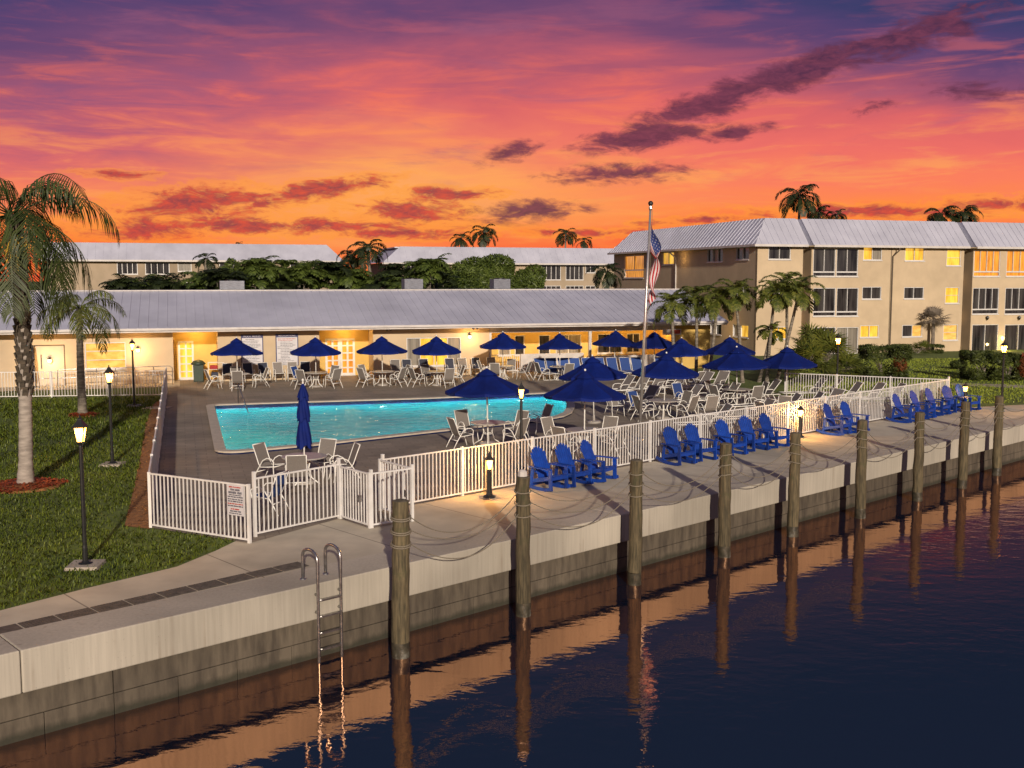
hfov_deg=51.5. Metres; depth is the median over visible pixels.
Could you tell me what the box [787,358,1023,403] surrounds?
lawn grass
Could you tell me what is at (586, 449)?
garden chair
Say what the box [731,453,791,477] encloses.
mooring rope
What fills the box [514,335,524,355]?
window
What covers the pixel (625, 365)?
sun lounger
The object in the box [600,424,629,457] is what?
patio chair
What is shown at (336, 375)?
patio chair
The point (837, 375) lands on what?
picket fence
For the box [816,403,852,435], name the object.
garden chair
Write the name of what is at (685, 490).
mooring rope
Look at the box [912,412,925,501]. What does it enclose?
mooring pile
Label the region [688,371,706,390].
patio chair
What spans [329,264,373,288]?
palm clump
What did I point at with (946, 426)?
mooring rope
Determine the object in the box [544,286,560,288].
window
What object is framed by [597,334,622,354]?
window
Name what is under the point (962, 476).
mooring pile
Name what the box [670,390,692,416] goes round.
patio chair
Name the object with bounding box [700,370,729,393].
sun lounger
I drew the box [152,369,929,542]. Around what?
pool deck
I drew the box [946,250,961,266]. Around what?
window
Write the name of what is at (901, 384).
sun lounger
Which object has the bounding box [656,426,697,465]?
garden chair
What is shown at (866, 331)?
window
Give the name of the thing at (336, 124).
sky
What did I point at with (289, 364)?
patio chair
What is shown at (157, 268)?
window
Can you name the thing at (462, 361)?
patio chair
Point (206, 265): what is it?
palm tree
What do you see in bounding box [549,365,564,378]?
patio table
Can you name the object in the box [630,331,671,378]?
patio umbrella
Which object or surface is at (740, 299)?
palm tree
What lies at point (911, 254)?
window
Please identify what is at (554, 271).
window
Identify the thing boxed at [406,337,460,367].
window
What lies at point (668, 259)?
window
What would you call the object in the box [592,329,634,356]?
patio umbrella
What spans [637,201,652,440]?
flagpole
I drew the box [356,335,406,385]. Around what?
patio umbrella
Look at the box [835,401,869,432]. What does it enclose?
garden chair
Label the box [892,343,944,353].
box hedge
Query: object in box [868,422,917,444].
mooring rope
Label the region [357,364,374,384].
patio chair
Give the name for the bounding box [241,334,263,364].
notice board
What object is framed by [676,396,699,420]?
patio chair
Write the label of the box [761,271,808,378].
palm tree
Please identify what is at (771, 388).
sun lounger
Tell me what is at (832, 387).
sun lounger
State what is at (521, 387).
street lamp
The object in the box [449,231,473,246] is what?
palm tree
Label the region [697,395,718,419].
patio chair
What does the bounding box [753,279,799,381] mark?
palm tree
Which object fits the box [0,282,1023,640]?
ground
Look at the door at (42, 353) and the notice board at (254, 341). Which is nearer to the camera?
the door at (42, 353)
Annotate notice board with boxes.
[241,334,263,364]
[275,334,298,364]
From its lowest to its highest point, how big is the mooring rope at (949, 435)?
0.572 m
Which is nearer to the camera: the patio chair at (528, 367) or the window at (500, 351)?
the patio chair at (528, 367)
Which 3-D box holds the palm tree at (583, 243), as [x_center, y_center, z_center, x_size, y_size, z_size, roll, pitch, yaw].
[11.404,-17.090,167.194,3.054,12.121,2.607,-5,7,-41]
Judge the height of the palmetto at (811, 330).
2.264 m
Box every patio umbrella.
[210,337,262,388]
[290,336,340,386]
[295,379,313,484]
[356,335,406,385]
[412,335,460,385]
[445,366,528,444]
[480,331,525,378]
[537,332,581,379]
[544,369,626,453]
[559,354,626,423]
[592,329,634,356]
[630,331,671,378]
[632,352,698,418]
[656,337,707,388]
[702,346,770,403]
[705,336,755,387]
[763,345,816,395]
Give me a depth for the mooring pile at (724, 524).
25.99 m
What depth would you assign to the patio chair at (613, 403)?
42.34 m
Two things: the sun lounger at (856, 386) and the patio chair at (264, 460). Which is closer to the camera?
the patio chair at (264, 460)
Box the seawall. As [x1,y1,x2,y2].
[0,416,1023,745]
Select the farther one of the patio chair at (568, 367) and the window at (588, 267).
the window at (588, 267)
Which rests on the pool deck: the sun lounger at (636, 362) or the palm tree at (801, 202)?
the sun lounger at (636, 362)
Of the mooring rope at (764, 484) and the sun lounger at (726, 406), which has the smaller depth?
the mooring rope at (764, 484)
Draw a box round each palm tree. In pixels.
[0,173,119,483]
[36,290,126,413]
[192,253,218,271]
[336,249,365,267]
[346,239,388,275]
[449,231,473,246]
[470,224,497,246]
[553,228,576,247]
[574,237,592,247]
[585,263,625,288]
[647,288,696,382]
[673,285,721,380]
[694,286,743,371]
[711,278,761,382]
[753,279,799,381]
[753,321,786,381]
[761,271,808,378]
[775,184,821,218]
[775,275,825,379]
[806,205,833,218]
[825,209,846,219]
[924,206,959,221]
[944,205,983,222]
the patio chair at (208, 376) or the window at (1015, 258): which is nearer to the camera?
the patio chair at (208, 376)
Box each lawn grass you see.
[0,394,237,608]
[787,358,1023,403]
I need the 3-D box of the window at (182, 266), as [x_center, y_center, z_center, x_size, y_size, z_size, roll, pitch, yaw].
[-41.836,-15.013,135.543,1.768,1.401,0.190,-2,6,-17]
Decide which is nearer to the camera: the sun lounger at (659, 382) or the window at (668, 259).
the sun lounger at (659, 382)
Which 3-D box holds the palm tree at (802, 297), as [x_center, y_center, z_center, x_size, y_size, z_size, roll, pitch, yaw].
[15.016,-2.877,55.924,2.537,5.702,2.746,0,6,0]
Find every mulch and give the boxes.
[0,477,67,492]
[69,412,99,416]
[126,404,158,525]
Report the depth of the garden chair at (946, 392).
43.48 m
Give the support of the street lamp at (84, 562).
on the ground at (750, 376)
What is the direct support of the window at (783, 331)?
in the apartment building at (884, 282)
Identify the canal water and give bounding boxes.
[0,459,1023,767]
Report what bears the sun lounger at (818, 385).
on the pool deck
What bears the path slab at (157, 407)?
on the ground at (750, 376)
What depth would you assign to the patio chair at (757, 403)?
38.54 m
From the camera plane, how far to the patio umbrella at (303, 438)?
27.98 m
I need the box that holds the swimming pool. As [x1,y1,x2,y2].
[206,384,582,454]
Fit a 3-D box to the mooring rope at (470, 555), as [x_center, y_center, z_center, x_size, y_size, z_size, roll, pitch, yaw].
[-0.890,3.021,20.289,0.021,0.616,2.974,5,8,43]
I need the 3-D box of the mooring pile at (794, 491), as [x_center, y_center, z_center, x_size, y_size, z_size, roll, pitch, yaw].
[7.497,3.463,28.260,0.360,4.398,0.359,-5,7,-40]
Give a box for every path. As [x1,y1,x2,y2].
[0,381,179,390]
[951,383,1023,387]
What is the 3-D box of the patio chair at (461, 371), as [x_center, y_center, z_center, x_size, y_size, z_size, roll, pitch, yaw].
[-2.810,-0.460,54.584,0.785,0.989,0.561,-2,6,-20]
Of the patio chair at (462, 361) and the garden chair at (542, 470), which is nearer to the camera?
the garden chair at (542, 470)
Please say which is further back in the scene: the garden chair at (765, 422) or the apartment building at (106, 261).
the apartment building at (106, 261)
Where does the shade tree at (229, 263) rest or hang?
on the ground at (750, 376)
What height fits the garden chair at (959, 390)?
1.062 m
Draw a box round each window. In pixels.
[84,342,126,369]
[117,262,137,274]
[145,262,169,274]
[178,262,191,271]
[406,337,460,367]
[498,335,510,356]
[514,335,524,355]
[539,335,549,353]
[542,265,560,279]
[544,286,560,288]
[556,334,580,352]
[566,265,582,279]
[566,286,582,288]
[585,265,594,272]
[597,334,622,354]
[623,255,643,278]
[626,333,640,353]
[662,252,673,265]
[707,248,722,262]
[710,325,721,335]
[731,324,747,338]
[735,247,748,260]
[768,246,790,259]
[769,326,784,339]
[812,288,835,316]
[813,248,835,276]
[814,327,835,353]
[836,248,858,276]
[836,288,858,316]
[837,327,857,353]
[859,325,879,338]
[862,287,881,299]
[863,247,882,260]
[901,325,921,337]
[903,287,924,299]
[904,248,924,261]
[942,324,958,340]
[945,287,959,303]
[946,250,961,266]
[971,324,997,349]
[972,288,998,314]
[973,250,1000,276]
[1004,288,1023,314]
[1004,324,1023,349]
[1006,250,1023,275]
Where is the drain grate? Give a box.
[0,562,308,633]
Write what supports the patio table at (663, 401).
on the pool deck
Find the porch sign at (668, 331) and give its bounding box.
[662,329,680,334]
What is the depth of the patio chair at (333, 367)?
54.65 m
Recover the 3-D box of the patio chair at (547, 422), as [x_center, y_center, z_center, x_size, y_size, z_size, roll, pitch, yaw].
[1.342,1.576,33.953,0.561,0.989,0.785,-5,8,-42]
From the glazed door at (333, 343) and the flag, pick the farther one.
the glazed door at (333, 343)
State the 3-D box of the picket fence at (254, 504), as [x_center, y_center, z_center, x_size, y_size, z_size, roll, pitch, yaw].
[-4.664,2.442,23.152,0.074,1.393,2.359,5,7,41]
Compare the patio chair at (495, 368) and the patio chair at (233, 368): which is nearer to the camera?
the patio chair at (233, 368)
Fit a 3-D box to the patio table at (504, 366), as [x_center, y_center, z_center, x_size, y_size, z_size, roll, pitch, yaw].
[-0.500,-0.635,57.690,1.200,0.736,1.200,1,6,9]
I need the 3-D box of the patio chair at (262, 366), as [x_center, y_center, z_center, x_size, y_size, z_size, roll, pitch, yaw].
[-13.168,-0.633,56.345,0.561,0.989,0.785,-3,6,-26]
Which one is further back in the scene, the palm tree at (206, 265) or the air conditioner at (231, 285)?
the palm tree at (206, 265)
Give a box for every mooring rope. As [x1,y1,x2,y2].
[411,491,517,532]
[411,503,517,538]
[412,514,518,558]
[531,472,630,500]
[531,483,630,512]
[532,493,630,526]
[642,455,722,485]
[642,464,722,492]
[642,474,722,501]
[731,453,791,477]
[731,462,790,485]
[732,444,791,466]
[802,430,859,453]
[802,447,858,468]
[803,440,858,460]
[867,429,917,448]
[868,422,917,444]
[868,438,916,457]
[924,411,962,428]
[924,418,962,439]
[924,426,961,448]
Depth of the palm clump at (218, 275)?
73.08 m
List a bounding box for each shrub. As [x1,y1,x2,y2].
[949,360,967,368]
[1013,352,1023,376]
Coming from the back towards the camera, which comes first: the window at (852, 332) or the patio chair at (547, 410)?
the window at (852, 332)
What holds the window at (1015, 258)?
in the apartment building at (884, 282)
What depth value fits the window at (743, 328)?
77.26 m
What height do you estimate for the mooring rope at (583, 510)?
0.447 m
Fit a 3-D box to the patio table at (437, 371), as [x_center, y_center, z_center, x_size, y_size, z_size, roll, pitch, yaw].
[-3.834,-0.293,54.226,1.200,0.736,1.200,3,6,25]
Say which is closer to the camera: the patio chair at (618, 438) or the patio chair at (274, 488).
the patio chair at (274, 488)
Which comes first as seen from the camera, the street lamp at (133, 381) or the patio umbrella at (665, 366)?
the patio umbrella at (665, 366)
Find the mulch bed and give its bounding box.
[125,400,159,528]
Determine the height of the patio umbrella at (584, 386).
2.638 m
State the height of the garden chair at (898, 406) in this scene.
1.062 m
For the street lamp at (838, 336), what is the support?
on the ground at (750, 376)
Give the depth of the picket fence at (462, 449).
31.17 m
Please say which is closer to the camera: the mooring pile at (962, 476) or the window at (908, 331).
the mooring pile at (962, 476)
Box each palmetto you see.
[775,337,835,376]
[791,321,839,360]
[805,328,862,373]
[823,349,866,377]
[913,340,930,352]
[918,306,951,349]
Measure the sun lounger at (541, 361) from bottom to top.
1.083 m
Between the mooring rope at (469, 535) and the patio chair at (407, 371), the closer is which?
the mooring rope at (469, 535)
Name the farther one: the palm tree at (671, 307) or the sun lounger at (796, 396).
the palm tree at (671, 307)
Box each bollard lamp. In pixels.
[483,451,495,497]
[797,405,803,437]
[963,382,968,400]
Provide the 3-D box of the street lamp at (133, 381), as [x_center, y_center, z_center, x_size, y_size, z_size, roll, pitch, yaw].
[-16.188,-0.495,45.330,0.615,2.939,0.615,-1,6,-11]
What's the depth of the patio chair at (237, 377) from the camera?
51.43 m
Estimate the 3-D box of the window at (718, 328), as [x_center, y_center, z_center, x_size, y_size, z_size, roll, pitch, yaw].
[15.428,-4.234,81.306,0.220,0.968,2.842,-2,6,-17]
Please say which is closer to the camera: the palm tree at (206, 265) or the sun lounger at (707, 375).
the sun lounger at (707, 375)
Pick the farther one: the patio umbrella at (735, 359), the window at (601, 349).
the window at (601, 349)
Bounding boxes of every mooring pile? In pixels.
[390,499,411,659]
[514,469,531,617]
[627,459,643,585]
[718,442,732,557]
[787,432,801,536]
[854,419,868,518]
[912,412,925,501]
[957,401,970,488]
[992,396,1004,475]
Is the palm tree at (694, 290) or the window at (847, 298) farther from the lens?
the window at (847, 298)
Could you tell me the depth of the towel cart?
56.27 m
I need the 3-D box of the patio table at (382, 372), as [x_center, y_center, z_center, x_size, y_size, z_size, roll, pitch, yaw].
[-6.620,-0.293,54.226,1.200,0.736,1.200,5,7,39]
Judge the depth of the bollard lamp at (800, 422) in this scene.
36.40 m
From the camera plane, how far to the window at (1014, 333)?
82.08 m
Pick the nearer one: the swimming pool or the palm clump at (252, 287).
the swimming pool
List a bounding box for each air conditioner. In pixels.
[219,280,244,289]
[401,278,422,288]
[490,278,509,288]
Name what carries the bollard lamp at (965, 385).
on the walkway
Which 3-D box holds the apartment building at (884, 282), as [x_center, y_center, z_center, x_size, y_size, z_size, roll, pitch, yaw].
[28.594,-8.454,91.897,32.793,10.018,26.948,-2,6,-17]
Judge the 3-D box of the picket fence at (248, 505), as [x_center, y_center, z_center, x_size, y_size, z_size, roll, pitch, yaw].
[-6.621,2.594,22.430,2.867,1.233,0.074,3,6,29]
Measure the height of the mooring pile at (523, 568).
4.612 m
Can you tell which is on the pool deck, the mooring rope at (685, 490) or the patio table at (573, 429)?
the patio table at (573, 429)
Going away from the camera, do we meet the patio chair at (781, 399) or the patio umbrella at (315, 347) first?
the patio chair at (781, 399)
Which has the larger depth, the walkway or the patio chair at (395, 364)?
the patio chair at (395, 364)
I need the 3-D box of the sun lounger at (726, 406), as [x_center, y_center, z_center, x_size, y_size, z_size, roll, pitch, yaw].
[6.732,1.233,37.418,2.040,0.997,0.686,-1,6,-14]
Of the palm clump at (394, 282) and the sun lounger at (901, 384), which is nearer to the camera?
the sun lounger at (901, 384)
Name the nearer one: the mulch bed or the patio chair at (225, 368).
the mulch bed
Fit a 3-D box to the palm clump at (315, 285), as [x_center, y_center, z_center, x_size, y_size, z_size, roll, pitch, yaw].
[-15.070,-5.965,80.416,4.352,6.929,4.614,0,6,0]
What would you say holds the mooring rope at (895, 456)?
attached to the mooring pile at (860, 484)
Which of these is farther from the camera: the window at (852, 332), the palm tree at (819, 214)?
the palm tree at (819, 214)
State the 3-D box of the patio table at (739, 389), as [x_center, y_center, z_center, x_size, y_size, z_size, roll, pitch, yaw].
[9.640,0.574,45.435,1.200,0.736,1.200,-3,6,-30]
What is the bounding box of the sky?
[0,0,1023,281]
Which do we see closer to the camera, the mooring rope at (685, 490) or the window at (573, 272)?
the mooring rope at (685, 490)
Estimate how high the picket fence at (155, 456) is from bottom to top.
1.253 m
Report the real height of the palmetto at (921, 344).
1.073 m
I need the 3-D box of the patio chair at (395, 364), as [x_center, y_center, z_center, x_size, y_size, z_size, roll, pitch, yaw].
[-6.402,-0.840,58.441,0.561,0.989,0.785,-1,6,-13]
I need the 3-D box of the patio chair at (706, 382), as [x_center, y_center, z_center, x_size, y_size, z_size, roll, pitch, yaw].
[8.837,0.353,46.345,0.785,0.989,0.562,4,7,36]
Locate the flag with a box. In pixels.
[648,224,660,304]
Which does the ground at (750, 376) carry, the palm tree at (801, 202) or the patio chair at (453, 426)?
the palm tree at (801, 202)
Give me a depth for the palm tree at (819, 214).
110.34 m
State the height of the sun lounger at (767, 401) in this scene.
0.997 m
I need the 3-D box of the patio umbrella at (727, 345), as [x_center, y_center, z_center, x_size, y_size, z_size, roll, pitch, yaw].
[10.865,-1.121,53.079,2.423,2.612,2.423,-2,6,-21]
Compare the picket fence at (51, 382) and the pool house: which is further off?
the pool house
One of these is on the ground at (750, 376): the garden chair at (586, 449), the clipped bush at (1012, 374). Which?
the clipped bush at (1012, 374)
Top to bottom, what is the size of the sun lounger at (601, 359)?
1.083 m
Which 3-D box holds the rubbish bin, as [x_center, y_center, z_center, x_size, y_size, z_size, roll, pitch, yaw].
[-16.649,-0.714,56.324,0.760,1.160,0.760,-2,6,-17]
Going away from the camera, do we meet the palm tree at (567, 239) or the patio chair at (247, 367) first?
the patio chair at (247, 367)
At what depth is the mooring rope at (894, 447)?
31.51 m
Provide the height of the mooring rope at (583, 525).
0.532 m
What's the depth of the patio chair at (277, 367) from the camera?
56.76 m
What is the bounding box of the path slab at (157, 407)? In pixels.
[143,406,172,408]
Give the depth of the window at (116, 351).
54.69 m
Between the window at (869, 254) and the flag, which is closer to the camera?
the flag
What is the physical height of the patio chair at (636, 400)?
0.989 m
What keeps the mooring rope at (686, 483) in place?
attached to the mooring pile at (724, 524)
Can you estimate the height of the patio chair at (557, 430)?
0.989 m
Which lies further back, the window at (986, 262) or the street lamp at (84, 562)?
the window at (986, 262)
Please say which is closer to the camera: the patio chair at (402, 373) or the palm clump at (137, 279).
the patio chair at (402, 373)
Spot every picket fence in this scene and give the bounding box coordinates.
[0,370,164,396]
[147,367,167,527]
[149,473,251,543]
[252,457,340,536]
[369,464,413,527]
[380,376,949,509]
[784,372,946,405]
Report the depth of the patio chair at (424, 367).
55.28 m
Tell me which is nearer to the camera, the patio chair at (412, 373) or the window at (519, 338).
the patio chair at (412, 373)
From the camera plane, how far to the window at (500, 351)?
63.70 m
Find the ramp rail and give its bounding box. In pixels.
[39,366,172,387]
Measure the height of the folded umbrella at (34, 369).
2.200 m
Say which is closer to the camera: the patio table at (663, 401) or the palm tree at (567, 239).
the patio table at (663, 401)
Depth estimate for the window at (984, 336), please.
81.26 m
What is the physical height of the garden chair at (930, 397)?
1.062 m
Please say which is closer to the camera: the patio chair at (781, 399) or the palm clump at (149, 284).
the patio chair at (781, 399)
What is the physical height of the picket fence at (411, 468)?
1.293 m
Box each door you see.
[33,345,65,385]
[178,341,193,379]
[325,338,339,374]
[340,338,354,375]
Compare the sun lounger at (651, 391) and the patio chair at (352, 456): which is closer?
the patio chair at (352, 456)
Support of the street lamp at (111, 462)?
on the ground at (750, 376)
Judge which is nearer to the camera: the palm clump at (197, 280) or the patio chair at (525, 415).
the patio chair at (525, 415)
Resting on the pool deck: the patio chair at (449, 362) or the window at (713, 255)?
the patio chair at (449, 362)
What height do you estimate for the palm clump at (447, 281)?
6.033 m
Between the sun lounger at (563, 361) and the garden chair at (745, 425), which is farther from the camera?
the sun lounger at (563, 361)
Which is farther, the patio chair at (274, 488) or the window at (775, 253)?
the window at (775, 253)
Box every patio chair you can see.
[203,369,221,388]
[222,363,231,381]
[229,366,241,384]
[231,371,243,389]
[242,363,254,380]
[251,470,288,515]
[252,367,269,386]
[252,442,285,478]
[257,362,270,380]
[272,362,285,380]
[285,455,307,493]
[287,362,296,380]
[290,366,308,385]
[295,370,312,387]
[300,361,310,379]
[311,438,336,476]
[323,365,339,385]
[325,368,342,388]
[328,442,359,482]
[356,368,374,387]
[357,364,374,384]
[389,367,406,386]
[390,359,401,376]
[393,365,410,384]
[402,359,412,372]
[407,367,425,386]
[418,359,429,376]
[420,364,435,382]
[440,368,454,387]
[444,358,456,368]
[446,417,474,448]
[449,365,465,383]
[453,409,478,439]
[457,358,470,373]
[471,357,483,375]
[477,360,489,371]
[486,357,498,374]
[490,363,500,376]
[502,417,530,448]
[503,359,516,377]
[504,410,529,438]
[516,361,532,379]
[528,404,553,433]
[533,362,549,379]
[540,416,567,445]
[550,426,577,456]
[561,363,573,375]
[597,415,618,449]
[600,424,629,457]
[604,390,624,415]
[626,390,649,415]
[630,395,654,421]
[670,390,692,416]
[671,382,682,404]
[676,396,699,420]
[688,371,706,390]
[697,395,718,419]
[703,380,724,402]
[708,384,728,405]
[744,386,764,408]
[748,381,769,401]
[753,401,778,426]
[772,395,791,422]
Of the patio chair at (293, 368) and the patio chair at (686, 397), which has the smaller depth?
the patio chair at (686, 397)
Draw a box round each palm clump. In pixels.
[98,273,148,289]
[110,277,146,286]
[136,273,192,289]
[136,274,181,289]
[177,271,216,289]
[196,268,252,289]
[226,265,268,289]
[233,255,290,289]
[256,276,301,289]
[274,259,321,288]
[287,259,339,288]
[314,259,353,288]
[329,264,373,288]
[351,273,384,288]
[360,263,413,288]
[379,273,426,288]
[402,253,453,288]
[426,271,460,288]
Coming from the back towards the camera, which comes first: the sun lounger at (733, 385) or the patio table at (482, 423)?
the sun lounger at (733, 385)
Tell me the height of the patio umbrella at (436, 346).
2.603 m
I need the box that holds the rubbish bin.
[191,360,205,381]
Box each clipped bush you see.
[854,343,913,381]
[958,349,1006,380]
[988,352,1023,380]
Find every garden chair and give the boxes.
[528,446,570,491]
[552,443,593,486]
[576,440,618,482]
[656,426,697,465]
[681,423,718,461]
[708,419,748,455]
[735,415,770,451]
[755,413,790,448]
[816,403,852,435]
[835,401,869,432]
[885,393,919,422]
[906,390,936,418]
[924,388,951,415]
[937,385,968,412]
[953,384,981,410]
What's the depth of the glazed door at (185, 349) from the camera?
57.26 m
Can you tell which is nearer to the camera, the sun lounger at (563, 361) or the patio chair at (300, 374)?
the patio chair at (300, 374)
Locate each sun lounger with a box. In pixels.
[533,358,555,379]
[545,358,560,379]
[557,358,568,376]
[569,358,579,368]
[596,357,604,364]
[606,357,628,379]
[612,375,635,396]
[614,377,649,394]
[617,385,659,412]
[619,357,632,374]
[630,357,641,376]
[633,379,666,393]
[657,379,687,395]
[658,384,703,410]
[672,403,732,434]
[677,383,722,408]
[682,371,714,391]
[696,382,740,407]
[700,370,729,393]
[720,397,777,414]
[724,398,775,427]
[734,379,781,403]
[749,393,801,420]
[771,391,824,417]
[779,377,826,400]
[795,378,842,399]
[800,388,845,416]
[813,381,863,405]
[842,382,886,405]
[855,382,906,407]
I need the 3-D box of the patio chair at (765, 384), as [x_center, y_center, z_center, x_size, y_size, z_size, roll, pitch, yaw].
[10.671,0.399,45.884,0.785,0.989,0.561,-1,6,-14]
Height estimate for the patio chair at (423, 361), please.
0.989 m
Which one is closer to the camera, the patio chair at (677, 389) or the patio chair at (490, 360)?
the patio chair at (677, 389)
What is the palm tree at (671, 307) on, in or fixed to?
on the ground at (750, 376)
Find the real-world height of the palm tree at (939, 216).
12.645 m
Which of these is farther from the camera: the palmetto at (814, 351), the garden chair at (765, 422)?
the palmetto at (814, 351)
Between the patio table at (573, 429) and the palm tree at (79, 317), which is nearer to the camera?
the patio table at (573, 429)
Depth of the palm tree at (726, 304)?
55.05 m
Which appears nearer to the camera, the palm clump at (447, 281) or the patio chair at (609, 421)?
the patio chair at (609, 421)
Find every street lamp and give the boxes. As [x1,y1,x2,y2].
[64,414,105,570]
[98,365,125,466]
[126,339,142,406]
[517,381,524,469]
[835,333,840,373]
[1000,340,1007,408]
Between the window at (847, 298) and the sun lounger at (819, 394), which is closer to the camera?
the sun lounger at (819, 394)
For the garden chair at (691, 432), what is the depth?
31.90 m
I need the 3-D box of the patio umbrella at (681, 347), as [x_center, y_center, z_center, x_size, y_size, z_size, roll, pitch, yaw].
[8.383,-1.035,52.392,2.384,2.589,2.384,2,6,23]
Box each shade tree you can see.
[217,257,240,276]
[424,262,454,288]
[450,253,516,288]
[510,263,547,288]
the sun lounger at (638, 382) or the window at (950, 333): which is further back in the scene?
the window at (950, 333)
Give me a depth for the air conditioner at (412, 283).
66.09 m
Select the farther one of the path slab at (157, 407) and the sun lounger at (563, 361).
the sun lounger at (563, 361)
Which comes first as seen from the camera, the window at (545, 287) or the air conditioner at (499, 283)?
the air conditioner at (499, 283)
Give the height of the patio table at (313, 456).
0.736 m
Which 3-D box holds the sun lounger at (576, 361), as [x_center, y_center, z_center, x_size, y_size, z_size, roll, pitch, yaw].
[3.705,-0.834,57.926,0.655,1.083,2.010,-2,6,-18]
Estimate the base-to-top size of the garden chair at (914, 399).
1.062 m
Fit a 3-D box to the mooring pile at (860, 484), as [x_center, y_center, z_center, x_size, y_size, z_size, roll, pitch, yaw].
[10.003,3.224,30.445,0.359,4.444,0.360,-3,6,-29]
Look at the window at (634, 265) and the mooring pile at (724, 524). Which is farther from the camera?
the window at (634, 265)
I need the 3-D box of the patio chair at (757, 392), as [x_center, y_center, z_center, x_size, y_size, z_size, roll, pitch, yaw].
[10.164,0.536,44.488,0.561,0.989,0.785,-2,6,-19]
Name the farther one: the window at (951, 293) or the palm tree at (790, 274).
the window at (951, 293)
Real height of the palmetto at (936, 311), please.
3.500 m
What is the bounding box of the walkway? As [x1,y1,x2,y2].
[0,400,1023,628]
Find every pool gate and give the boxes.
[338,465,370,528]
[378,458,409,511]
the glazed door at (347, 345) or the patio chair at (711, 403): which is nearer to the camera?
the patio chair at (711, 403)
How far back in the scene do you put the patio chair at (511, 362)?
58.97 m
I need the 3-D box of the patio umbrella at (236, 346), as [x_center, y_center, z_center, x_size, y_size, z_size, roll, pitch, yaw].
[-13.682,-1.068,52.785,2.410,2.579,2.409,-3,6,-25]
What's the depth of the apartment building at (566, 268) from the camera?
156.94 m
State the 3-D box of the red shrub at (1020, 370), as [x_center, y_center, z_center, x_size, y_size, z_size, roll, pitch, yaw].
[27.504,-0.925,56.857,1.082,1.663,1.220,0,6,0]
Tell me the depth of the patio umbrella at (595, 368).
39.49 m
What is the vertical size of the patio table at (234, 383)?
0.736 m
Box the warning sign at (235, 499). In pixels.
[227,484,243,516]
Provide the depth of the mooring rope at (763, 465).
27.08 m
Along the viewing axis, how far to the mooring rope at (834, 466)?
29.42 m
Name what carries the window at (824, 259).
in the apartment building at (884, 282)
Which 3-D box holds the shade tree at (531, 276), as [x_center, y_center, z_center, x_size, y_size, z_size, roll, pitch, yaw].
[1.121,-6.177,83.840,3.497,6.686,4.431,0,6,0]
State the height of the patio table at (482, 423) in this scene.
0.736 m
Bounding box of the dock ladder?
[299,543,342,663]
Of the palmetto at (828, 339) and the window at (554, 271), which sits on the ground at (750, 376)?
the palmetto at (828, 339)
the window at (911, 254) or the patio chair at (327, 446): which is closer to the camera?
the patio chair at (327, 446)
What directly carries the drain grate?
on the walkway
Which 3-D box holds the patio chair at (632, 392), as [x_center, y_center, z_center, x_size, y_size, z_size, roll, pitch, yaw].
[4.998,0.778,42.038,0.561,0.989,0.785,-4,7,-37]
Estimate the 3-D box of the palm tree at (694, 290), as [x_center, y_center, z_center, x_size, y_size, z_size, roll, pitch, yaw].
[9.724,-2.684,56.380,2.651,5.191,2.688,0,6,0]
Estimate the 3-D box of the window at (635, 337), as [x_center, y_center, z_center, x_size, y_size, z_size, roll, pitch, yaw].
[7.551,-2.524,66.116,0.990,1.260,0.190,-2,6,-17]
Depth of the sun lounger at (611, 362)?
58.83 m
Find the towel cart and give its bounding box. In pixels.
[208,362,224,380]
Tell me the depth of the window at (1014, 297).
81.76 m
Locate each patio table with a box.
[225,373,249,388]
[281,452,326,485]
[304,371,327,387]
[371,370,393,385]
[425,370,445,385]
[470,420,505,443]
[500,365,512,379]
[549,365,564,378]
[565,427,603,452]
[648,398,678,418]
[723,388,751,403]
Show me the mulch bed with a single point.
(135, 516)
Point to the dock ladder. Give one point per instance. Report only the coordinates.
(319, 600)
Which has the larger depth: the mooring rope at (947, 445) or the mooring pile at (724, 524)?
the mooring rope at (947, 445)
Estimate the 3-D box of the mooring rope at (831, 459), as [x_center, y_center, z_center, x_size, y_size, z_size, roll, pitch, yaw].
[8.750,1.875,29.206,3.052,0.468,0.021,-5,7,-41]
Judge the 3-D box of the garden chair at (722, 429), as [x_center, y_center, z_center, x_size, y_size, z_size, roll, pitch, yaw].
[6.703,1.648,32.860,0.840,1.062,1.072,-4,7,-35]
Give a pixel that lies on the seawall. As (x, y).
(56, 676)
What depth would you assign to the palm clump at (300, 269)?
77.95 m
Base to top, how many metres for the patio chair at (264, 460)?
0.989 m
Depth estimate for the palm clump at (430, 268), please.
74.26 m
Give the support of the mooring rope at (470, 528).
attached to the mooring pile at (400, 530)
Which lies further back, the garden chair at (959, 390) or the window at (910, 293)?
the window at (910, 293)
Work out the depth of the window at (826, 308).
76.80 m
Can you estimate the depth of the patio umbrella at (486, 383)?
34.15 m
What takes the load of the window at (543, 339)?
in the pool house
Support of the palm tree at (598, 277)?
on the ground at (750, 376)
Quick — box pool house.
[0,289,727,386]
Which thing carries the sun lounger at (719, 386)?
on the pool deck
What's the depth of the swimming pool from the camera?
42.35 m
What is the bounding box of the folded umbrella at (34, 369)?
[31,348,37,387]
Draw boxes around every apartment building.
[41,242,342,289]
[370,246,613,288]
[607,218,1023,355]
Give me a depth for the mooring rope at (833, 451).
29.28 m
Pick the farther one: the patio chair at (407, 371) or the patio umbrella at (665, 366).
the patio chair at (407, 371)
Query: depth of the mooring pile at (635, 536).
23.58 m

